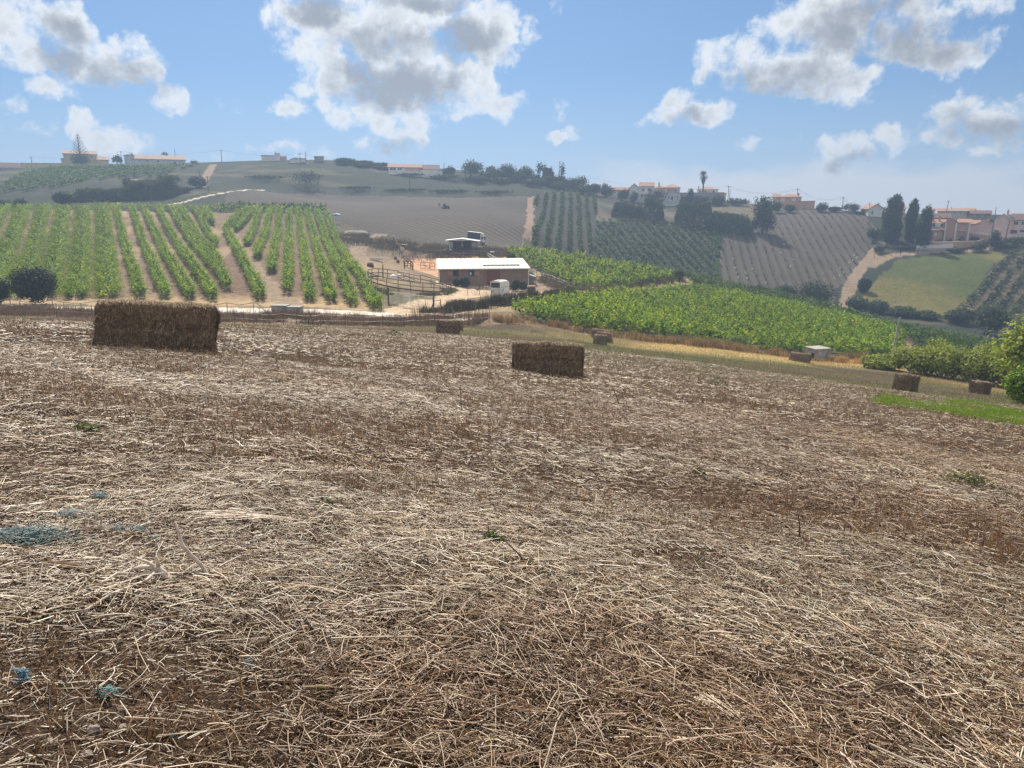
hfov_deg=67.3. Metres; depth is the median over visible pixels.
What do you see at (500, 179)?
bush
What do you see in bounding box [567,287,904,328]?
vine row
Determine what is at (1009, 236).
garden wall
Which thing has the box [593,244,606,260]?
vine row
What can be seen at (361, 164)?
bush
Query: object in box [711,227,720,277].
vine row
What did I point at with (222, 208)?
vine row
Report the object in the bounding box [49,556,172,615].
dead root
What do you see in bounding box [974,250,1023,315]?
vine row
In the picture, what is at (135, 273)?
vine row
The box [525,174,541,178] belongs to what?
bush
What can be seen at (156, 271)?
vine row
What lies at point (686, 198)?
bush
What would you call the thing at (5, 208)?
vine row
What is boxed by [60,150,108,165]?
yellow house
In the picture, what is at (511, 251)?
vine row
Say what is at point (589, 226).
vine row
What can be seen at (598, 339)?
hay bale
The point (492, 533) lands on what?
weed
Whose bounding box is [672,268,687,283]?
olive tree
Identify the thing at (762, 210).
tree
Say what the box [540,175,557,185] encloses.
bush
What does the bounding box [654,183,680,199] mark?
orange house
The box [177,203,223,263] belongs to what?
vine row
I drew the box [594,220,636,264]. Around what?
vine row
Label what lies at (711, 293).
vine row
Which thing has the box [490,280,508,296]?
horse trailer
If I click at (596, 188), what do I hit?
bush
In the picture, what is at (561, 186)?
bush
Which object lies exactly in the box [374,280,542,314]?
yard
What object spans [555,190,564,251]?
vine row
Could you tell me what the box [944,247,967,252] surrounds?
bush
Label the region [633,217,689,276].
vine row
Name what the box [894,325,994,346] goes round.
vine row
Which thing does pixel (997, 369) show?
bush
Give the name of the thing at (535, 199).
vine row
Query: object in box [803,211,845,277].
vine row
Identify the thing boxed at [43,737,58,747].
stone
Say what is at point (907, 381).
hay bale
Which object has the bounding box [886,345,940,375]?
bush
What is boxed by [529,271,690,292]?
track weeds
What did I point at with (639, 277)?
vine row
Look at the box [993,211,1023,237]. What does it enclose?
pale pink house
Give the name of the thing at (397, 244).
arena fence
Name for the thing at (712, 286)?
vine row
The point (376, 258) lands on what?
trough
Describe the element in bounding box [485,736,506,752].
weed
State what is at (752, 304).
vine row
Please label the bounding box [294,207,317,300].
vine row
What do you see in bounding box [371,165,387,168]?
bush
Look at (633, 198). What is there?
bush
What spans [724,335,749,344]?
shrub
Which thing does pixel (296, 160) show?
white house
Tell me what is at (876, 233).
bush
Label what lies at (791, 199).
pink house
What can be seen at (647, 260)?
vine row
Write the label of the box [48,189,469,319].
road
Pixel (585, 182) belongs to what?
bush
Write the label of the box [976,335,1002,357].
tree
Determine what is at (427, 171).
farmhouse
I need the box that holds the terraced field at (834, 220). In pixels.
[719,209,873,303]
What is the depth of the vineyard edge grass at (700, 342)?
79.03 m
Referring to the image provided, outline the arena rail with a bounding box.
[429,251,486,257]
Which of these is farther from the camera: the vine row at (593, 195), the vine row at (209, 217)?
the vine row at (593, 195)
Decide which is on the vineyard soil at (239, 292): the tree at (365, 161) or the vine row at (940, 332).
the vine row at (940, 332)
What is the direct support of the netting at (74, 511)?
on the hay field at (146, 696)
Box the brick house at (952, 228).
[930,216,971,241]
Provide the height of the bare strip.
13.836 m
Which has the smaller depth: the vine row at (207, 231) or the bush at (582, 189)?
the vine row at (207, 231)
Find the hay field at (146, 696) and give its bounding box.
[0,316,1023,767]
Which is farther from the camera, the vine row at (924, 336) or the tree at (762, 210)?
the tree at (762, 210)
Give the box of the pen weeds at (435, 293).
[374,285,460,297]
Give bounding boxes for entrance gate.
[387,287,433,307]
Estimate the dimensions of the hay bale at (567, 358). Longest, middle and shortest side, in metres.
2.300 x 1.492 x 1.114 m
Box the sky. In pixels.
[0,0,1023,214]
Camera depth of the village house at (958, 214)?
281.20 m
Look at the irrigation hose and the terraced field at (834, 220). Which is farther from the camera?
the terraced field at (834, 220)
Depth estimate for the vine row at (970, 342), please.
115.01 m
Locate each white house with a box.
[289,158,307,163]
[696,186,726,201]
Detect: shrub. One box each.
[453,278,459,285]
[459,276,469,286]
[511,278,520,290]
[519,281,526,290]
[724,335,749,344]
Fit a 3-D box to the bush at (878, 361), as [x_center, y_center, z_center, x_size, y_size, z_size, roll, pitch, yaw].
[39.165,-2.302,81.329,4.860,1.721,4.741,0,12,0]
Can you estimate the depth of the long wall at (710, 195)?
309.42 m
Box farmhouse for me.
[387,164,441,178]
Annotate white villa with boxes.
[608,182,654,202]
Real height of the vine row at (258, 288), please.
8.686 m
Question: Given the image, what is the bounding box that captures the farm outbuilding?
[123,154,185,165]
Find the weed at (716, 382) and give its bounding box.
[704,377,731,385]
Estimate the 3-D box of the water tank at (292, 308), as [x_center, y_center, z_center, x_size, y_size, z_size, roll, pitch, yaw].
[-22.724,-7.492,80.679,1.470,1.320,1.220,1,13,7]
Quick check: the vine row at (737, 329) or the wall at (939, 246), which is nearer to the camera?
the vine row at (737, 329)
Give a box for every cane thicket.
[71,186,137,202]
[116,175,182,200]
[611,201,644,219]
[642,196,664,220]
[673,200,713,226]
[708,210,752,236]
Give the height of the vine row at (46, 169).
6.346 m
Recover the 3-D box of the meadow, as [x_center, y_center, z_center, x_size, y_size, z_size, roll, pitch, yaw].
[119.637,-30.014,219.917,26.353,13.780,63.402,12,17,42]
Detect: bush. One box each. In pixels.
[0,200,15,206]
[0,273,11,303]
[6,262,59,303]
[11,198,29,205]
[156,173,181,182]
[179,187,193,192]
[187,175,208,187]
[243,175,285,178]
[286,169,324,184]
[337,186,377,188]
[352,163,371,166]
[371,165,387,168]
[383,188,424,190]
[398,173,422,174]
[428,189,469,192]
[429,174,461,178]
[456,175,488,181]
[474,190,515,193]
[477,171,493,179]
[489,177,513,182]
[492,169,508,178]
[507,170,527,180]
[520,178,550,185]
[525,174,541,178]
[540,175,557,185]
[545,180,575,189]
[553,173,567,183]
[561,178,582,189]
[564,285,581,293]
[572,176,588,186]
[573,185,591,193]
[584,183,602,193]
[598,184,614,195]
[617,188,629,200]
[629,192,637,202]
[680,195,691,202]
[687,188,693,202]
[693,195,708,203]
[710,193,725,204]
[725,198,749,204]
[768,284,797,295]
[772,201,783,211]
[783,204,796,211]
[795,278,837,301]
[815,202,829,211]
[828,206,841,211]
[841,201,859,212]
[845,295,869,311]
[857,277,871,291]
[860,354,905,369]
[865,299,889,313]
[866,226,885,241]
[873,245,886,251]
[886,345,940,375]
[887,305,915,316]
[889,245,912,248]
[911,309,941,319]
[926,342,977,378]
[942,309,978,323]
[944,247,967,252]
[954,344,1004,385]
[969,242,987,250]
[983,346,1023,385]
[986,238,1006,248]
[988,229,1001,247]
[994,244,1019,247]
[999,362,1023,403]
[1006,237,1023,244]
[1006,315,1023,334]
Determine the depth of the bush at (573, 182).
301.60 m
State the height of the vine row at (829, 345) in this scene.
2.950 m
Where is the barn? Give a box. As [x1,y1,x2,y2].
[436,258,530,286]
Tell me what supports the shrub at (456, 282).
on the yard at (473, 292)
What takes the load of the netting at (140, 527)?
on the hay field at (146, 696)
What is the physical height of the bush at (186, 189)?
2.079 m
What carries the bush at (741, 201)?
on the hillside
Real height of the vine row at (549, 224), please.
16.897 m
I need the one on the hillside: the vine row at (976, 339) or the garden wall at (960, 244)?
the garden wall at (960, 244)
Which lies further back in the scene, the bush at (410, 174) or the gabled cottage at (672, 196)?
the gabled cottage at (672, 196)
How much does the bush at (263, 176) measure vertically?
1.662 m
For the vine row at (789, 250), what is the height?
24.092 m
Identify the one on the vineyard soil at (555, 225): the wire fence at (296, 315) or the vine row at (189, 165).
the vine row at (189, 165)
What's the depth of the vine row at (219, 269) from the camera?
125.37 m
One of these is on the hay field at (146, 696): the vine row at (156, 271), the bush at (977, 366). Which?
the bush at (977, 366)
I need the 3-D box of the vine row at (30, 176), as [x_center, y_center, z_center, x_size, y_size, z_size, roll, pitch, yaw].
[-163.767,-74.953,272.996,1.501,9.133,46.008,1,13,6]
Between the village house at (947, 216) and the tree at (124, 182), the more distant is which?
the village house at (947, 216)
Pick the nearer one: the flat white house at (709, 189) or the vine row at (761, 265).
the vine row at (761, 265)
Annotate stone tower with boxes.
[314,156,323,161]
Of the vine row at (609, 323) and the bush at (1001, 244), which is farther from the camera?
the bush at (1001, 244)
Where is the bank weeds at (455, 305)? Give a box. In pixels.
[412,287,578,313]
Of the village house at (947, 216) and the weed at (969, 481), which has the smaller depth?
the weed at (969, 481)
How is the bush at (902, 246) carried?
on the hillside
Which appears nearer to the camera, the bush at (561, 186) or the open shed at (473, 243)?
the open shed at (473, 243)
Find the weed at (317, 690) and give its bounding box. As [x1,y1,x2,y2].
[313,686,326,697]
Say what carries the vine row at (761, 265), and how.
on the terraced field at (834, 220)
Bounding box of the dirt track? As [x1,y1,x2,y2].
[202,164,989,308]
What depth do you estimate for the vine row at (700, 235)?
243.82 m
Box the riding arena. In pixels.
[402,251,513,276]
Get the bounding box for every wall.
[20,163,106,168]
[680,192,724,203]
[916,244,952,247]
[916,248,948,250]
[929,239,983,247]
[968,233,1002,241]
[969,231,1003,239]
[1004,235,1023,241]
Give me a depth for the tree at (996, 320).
172.09 m
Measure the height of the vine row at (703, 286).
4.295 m
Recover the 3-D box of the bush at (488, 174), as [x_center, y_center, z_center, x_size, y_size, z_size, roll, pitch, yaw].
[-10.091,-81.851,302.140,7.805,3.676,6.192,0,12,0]
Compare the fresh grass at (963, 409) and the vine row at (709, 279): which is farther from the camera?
the vine row at (709, 279)
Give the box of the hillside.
[0,160,1023,338]
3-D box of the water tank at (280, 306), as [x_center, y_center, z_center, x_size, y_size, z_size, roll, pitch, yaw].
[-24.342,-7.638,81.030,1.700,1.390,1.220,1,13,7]
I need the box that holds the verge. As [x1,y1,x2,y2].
[0,234,1003,389]
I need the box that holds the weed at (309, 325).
[297,315,318,332]
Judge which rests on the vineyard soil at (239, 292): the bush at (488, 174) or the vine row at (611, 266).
the vine row at (611, 266)
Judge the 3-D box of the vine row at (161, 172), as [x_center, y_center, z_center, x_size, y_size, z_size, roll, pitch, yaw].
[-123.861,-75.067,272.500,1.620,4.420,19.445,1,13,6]
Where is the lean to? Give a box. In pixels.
[529,274,535,284]
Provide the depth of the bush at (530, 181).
293.56 m
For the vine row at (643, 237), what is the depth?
231.74 m
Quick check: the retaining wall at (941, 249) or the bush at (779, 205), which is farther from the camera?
the bush at (779, 205)
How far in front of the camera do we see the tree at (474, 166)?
303.10 m
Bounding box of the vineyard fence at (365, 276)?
[333,220,381,308]
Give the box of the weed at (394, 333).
[387,328,403,335]
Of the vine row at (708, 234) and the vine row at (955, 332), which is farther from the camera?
the vine row at (708, 234)
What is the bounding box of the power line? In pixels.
[730,186,908,208]
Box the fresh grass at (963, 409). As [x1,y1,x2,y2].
[868,393,1023,424]
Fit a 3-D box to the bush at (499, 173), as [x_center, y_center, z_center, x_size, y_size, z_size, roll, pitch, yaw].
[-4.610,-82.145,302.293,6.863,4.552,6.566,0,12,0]
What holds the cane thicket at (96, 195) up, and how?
on the hillside
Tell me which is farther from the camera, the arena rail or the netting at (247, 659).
the arena rail
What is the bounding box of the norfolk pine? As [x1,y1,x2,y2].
[70,134,90,164]
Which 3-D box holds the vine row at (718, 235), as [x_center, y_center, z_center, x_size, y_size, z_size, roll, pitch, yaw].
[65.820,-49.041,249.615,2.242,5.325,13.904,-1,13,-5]
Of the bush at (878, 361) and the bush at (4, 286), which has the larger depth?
the bush at (4, 286)
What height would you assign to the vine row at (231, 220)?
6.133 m
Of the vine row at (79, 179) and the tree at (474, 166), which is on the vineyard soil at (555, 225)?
the vine row at (79, 179)
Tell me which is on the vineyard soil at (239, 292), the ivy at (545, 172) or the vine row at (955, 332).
the vine row at (955, 332)
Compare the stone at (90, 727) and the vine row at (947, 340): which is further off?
the vine row at (947, 340)
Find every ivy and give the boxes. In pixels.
[542,161,548,176]
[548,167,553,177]
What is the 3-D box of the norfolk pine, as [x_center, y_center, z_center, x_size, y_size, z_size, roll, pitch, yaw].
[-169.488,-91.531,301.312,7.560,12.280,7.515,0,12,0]
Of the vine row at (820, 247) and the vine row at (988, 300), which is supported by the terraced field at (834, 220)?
the vine row at (820, 247)
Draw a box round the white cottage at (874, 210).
[861,203,884,216]
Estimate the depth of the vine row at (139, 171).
275.59 m
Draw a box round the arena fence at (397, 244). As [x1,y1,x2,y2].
[393,238,412,269]
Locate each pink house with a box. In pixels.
[772,193,814,208]
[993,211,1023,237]
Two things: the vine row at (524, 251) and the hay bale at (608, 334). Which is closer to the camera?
the hay bale at (608, 334)
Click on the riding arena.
(424, 268)
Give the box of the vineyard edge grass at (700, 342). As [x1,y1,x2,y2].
[492,311,867,361]
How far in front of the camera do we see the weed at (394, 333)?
37.49 m
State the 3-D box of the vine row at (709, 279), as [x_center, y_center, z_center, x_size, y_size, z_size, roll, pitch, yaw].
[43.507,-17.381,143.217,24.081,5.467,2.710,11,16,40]
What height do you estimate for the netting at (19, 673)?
0.064 m
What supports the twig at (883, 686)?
on the hay field at (146, 696)
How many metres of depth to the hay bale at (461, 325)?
66.19 m
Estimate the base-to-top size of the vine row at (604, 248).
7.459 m
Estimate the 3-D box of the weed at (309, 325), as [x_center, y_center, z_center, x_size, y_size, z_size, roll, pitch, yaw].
[-8.275,-2.437,31.207,0.938,0.834,0.865,0,12,0]
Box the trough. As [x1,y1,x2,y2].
[370,257,382,260]
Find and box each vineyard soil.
[0,165,725,280]
[0,209,978,355]
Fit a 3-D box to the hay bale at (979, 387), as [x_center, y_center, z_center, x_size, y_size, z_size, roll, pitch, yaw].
[33.519,0.269,55.129,1.840,1.133,1.254,2,7,-43]
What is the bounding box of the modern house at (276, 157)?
[261,152,286,160]
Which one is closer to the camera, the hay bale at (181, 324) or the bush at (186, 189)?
the hay bale at (181, 324)
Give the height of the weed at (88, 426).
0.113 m
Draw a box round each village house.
[900,206,906,217]
[932,213,951,220]
[937,208,974,212]
[948,210,967,219]
[966,210,991,220]
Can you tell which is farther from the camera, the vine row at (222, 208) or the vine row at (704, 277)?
the vine row at (222, 208)
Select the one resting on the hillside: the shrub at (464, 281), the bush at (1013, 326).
the bush at (1013, 326)
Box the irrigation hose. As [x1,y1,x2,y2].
[0,299,264,310]
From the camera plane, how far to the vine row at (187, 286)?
117.52 m
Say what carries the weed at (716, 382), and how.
on the hay field at (146, 696)
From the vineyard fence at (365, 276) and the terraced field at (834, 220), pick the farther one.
the terraced field at (834, 220)
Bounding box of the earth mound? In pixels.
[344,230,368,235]
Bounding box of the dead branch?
[174,522,211,577]
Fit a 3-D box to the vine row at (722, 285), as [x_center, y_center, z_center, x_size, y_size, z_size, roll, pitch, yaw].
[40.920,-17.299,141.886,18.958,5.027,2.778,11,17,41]
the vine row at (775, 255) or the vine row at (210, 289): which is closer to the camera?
the vine row at (210, 289)
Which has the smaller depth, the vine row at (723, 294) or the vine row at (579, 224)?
the vine row at (723, 294)
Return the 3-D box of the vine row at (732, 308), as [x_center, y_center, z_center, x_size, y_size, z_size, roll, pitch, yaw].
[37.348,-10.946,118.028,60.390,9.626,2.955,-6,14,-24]
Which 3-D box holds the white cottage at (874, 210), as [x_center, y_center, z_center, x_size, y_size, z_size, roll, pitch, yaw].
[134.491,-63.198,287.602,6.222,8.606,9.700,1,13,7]
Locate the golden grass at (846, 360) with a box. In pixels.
[834,355,861,363]
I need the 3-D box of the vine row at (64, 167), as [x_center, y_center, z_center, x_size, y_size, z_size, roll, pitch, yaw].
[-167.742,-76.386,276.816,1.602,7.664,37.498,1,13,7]
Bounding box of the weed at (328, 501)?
[316,497,334,508]
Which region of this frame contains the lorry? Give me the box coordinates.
[467,231,485,244]
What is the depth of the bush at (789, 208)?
288.23 m
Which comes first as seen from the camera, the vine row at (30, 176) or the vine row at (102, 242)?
the vine row at (102, 242)
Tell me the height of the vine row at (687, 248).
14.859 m
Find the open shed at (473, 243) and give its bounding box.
[445,238,480,249]
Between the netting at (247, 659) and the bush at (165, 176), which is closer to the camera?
the netting at (247, 659)
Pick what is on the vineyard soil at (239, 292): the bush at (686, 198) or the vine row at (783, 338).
the vine row at (783, 338)
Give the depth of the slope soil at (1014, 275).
208.39 m
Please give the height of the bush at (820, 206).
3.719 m
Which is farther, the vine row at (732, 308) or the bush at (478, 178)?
the bush at (478, 178)
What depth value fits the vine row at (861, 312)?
148.15 m
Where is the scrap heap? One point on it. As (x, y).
(369, 264)
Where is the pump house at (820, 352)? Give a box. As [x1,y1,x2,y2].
[804,345,831,359]
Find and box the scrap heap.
[367,262,373,267]
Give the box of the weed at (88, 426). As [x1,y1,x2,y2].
[69,422,99,431]
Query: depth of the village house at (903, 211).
282.81 m
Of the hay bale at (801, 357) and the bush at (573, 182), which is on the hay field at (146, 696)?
the hay bale at (801, 357)
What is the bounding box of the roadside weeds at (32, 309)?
[0,302,491,327]
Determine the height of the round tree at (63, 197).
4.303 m
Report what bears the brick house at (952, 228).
on the hillside
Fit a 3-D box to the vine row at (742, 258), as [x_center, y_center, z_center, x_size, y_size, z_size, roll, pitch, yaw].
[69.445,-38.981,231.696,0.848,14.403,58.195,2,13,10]
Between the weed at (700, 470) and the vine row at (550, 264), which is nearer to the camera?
the weed at (700, 470)
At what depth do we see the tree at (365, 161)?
302.64 m
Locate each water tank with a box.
[270,304,289,313]
[286,305,302,314]
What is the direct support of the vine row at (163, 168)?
on the vineyard soil at (555, 225)
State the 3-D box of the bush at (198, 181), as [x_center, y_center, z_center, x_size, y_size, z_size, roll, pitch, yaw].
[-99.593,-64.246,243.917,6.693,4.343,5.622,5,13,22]
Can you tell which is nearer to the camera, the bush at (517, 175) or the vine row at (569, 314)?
the vine row at (569, 314)
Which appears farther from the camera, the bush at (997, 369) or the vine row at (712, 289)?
the vine row at (712, 289)
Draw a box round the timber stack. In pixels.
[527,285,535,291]
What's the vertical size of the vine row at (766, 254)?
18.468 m
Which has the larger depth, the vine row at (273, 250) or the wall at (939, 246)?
the wall at (939, 246)
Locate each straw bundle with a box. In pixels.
[38,560,121,573]
[181,510,314,522]
[429,684,461,707]
[686,690,746,723]
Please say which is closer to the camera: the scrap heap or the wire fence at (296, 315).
the wire fence at (296, 315)
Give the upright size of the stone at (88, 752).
0.028 m
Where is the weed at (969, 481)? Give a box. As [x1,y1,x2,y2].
[933,471,1001,491]
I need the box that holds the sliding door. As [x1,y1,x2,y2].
[486,269,500,284]
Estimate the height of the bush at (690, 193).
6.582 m
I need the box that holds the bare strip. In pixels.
[522,196,535,244]
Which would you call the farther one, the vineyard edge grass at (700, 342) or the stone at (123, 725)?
the vineyard edge grass at (700, 342)
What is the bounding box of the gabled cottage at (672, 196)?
[662,189,681,204]
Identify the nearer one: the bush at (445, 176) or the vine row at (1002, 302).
the vine row at (1002, 302)
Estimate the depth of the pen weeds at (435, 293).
102.64 m
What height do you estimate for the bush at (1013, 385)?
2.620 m
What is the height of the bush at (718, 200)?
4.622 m
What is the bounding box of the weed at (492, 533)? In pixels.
[482,529,504,542]
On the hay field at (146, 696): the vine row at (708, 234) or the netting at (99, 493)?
the netting at (99, 493)
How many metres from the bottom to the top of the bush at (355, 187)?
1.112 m
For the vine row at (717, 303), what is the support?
on the vineyard soil at (239, 292)
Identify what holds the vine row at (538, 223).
on the vineyard soil at (555, 225)
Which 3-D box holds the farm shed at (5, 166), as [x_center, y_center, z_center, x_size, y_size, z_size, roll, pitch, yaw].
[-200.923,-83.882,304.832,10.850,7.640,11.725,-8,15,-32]
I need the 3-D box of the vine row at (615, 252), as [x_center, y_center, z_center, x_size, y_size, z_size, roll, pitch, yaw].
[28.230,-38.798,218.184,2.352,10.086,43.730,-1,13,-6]
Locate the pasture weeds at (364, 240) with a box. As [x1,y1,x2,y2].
[329,230,522,263]
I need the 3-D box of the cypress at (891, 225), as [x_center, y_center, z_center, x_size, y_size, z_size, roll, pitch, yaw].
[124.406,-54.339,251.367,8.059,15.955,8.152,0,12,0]
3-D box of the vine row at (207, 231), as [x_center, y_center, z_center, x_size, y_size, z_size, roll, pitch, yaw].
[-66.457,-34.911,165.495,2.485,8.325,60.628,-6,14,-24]
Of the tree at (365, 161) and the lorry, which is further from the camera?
the tree at (365, 161)
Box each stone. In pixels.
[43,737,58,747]
[80,749,92,757]
[84,724,101,734]
[116,705,129,713]
[117,723,127,731]
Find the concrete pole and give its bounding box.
[891,317,900,355]
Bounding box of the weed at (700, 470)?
[692,466,705,476]
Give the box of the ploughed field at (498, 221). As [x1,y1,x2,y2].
[226,189,526,247]
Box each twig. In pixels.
[409,541,428,560]
[505,541,523,561]
[868,682,904,692]
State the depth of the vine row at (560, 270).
135.07 m
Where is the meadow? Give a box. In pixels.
[863,252,1008,314]
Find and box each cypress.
[878,193,904,240]
[903,198,920,241]
[914,205,935,247]
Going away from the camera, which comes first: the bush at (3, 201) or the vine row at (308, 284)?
the vine row at (308, 284)
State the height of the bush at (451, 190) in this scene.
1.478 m
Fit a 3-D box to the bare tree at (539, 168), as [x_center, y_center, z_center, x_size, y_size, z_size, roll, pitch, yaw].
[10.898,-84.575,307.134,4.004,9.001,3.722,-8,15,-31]
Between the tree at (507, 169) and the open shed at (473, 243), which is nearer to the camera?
the open shed at (473, 243)
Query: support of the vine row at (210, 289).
on the vineyard soil at (239, 292)
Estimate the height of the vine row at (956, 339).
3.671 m
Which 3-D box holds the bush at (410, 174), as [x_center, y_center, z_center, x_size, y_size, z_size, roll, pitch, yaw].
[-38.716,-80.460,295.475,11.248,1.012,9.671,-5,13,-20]
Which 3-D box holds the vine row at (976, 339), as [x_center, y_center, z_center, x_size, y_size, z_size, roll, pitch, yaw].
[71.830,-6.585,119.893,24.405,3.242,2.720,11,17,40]
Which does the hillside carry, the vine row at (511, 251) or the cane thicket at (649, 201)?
the cane thicket at (649, 201)
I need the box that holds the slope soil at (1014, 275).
[960,248,1023,326]
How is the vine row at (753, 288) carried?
on the vineyard soil at (239, 292)
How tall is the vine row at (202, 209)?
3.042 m
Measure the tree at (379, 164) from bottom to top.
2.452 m
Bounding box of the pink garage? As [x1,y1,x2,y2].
[970,219,993,232]
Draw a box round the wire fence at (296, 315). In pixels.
[0,301,489,325]
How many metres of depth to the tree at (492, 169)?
303.73 m
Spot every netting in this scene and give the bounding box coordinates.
[0,520,91,548]
[10,667,31,684]
[53,506,97,518]
[90,491,113,498]
[93,684,122,697]
[107,524,129,530]
[128,525,151,530]
[241,657,254,668]
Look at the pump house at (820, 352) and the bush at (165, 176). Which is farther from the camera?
the bush at (165, 176)
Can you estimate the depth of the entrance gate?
94.24 m
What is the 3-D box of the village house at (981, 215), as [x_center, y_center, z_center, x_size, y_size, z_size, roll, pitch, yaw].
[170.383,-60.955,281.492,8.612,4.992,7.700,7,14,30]
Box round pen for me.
[367,268,451,292]
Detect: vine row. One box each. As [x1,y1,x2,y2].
[0,163,124,192]
[0,164,100,186]
[0,164,113,189]
[0,202,14,239]
[0,202,33,280]
[3,164,90,182]
[6,202,54,296]
[7,164,78,179]
[14,164,68,176]
[18,165,55,174]
[19,163,138,190]
[35,202,74,296]
[48,163,149,187]
[55,202,99,298]
[86,202,129,298]
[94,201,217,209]
[98,163,161,179]
[111,203,150,297]
[117,163,172,177]
[128,203,172,298]
[132,162,183,177]
[140,203,197,298]
[146,167,175,176]
[153,202,219,298]
[165,202,234,289]
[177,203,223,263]
[181,162,195,168]
[189,204,220,245]
[199,203,216,223]
[201,206,208,216]
[214,203,325,211]
[219,200,321,210]
[221,224,268,300]
[222,203,248,226]
[225,200,325,207]
[230,206,255,230]
[241,206,263,244]
[251,206,273,259]
[266,205,282,272]
[280,206,295,290]
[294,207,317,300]
[304,207,338,302]
[313,208,359,306]
[323,209,385,310]
[506,243,526,252]
[508,295,759,347]
[509,246,537,254]
[516,246,550,257]
[516,294,902,348]
[517,248,563,259]
[521,294,907,343]
[524,250,585,262]
[528,251,609,264]
[531,192,548,243]
[531,302,733,340]
[532,254,657,270]
[532,293,909,339]
[533,193,539,205]
[538,258,671,274]
[543,190,556,248]
[546,261,678,277]
[546,291,910,334]
[550,264,670,278]
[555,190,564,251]
[557,264,659,280]
[559,291,907,332]
[565,270,646,282]
[566,190,573,254]
[567,273,632,286]
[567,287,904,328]
[572,273,612,286]
[572,308,702,339]
[575,287,897,325]
[576,190,583,256]
[583,192,596,257]
[588,288,893,323]
[591,192,598,211]
[593,237,618,262]
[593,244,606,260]
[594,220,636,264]
[595,228,630,264]
[599,216,644,267]
[601,286,879,323]
[607,283,863,318]
[608,218,656,266]
[616,218,666,269]
[624,218,674,270]
[624,286,845,313]
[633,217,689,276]
[636,284,828,310]
[641,219,697,274]
[649,283,808,309]
[651,220,709,277]
[660,221,717,276]
[662,282,785,304]
[668,221,718,270]
[674,280,758,295]
[679,222,719,264]
[686,269,1000,346]
[687,270,996,341]
[688,275,779,301]
[689,272,1001,344]
[689,274,809,305]
[689,276,755,295]
[690,224,719,256]
[692,276,718,290]
[694,279,735,295]
[697,223,722,247]
[706,225,722,240]
[708,276,996,341]
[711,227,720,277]
[727,277,1009,342]
[736,233,751,285]
[744,235,759,283]
[745,284,1007,340]
[753,237,770,289]
[757,227,778,287]
[763,331,905,351]
[765,230,785,284]
[771,227,798,295]
[773,286,999,340]
[774,218,803,284]
[776,212,810,280]
[782,210,829,300]
[790,212,835,294]
[796,210,840,285]
[798,336,901,352]
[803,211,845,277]
[811,211,851,271]
[818,211,856,264]
[830,337,901,354]
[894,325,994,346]
[900,326,1012,348]
[903,327,1003,346]
[905,332,999,350]
[907,331,998,347]
[911,336,1000,353]
[912,334,986,350]
[916,340,965,349]
[927,325,1004,342]
[951,249,1018,311]
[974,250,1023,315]
[992,266,1023,310]
[1003,290,1023,325]
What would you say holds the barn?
on the verge
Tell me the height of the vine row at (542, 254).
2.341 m
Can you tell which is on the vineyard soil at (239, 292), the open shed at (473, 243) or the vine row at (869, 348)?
the vine row at (869, 348)
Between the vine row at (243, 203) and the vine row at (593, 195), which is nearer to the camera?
the vine row at (243, 203)
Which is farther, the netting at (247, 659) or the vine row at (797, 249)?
the vine row at (797, 249)
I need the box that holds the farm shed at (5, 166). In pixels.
[0,162,20,169]
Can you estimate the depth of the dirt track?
156.09 m
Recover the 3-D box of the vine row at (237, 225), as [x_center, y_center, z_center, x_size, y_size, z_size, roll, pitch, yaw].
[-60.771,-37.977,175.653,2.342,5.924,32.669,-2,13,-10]
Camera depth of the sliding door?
124.91 m
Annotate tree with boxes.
[50,191,75,205]
[111,154,122,164]
[121,177,133,187]
[333,158,356,163]
[351,160,373,163]
[370,162,388,165]
[442,165,455,174]
[461,158,485,175]
[486,165,496,172]
[497,163,516,178]
[518,165,534,178]
[535,161,543,174]
[558,161,565,175]
[601,183,608,197]
[643,187,667,200]
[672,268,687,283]
[700,170,706,191]
[750,195,777,232]
[927,337,951,349]
[972,301,1012,334]
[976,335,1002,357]
[987,314,1023,387]
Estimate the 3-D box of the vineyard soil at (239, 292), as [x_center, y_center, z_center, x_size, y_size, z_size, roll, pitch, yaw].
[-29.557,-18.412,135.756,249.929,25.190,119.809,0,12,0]
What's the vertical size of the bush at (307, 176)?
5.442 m
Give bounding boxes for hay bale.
[93,298,220,351]
[436,319,460,333]
[449,319,462,330]
[511,340,584,376]
[591,328,610,336]
[593,334,607,344]
[596,331,611,341]
[789,351,811,362]
[892,373,920,391]
[968,380,992,394]
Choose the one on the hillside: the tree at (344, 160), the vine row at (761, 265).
the tree at (344, 160)
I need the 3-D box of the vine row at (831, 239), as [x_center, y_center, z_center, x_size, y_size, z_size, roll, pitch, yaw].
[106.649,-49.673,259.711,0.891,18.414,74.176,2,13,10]
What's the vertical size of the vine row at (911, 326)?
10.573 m
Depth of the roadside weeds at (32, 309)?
75.75 m
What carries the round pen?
on the verge

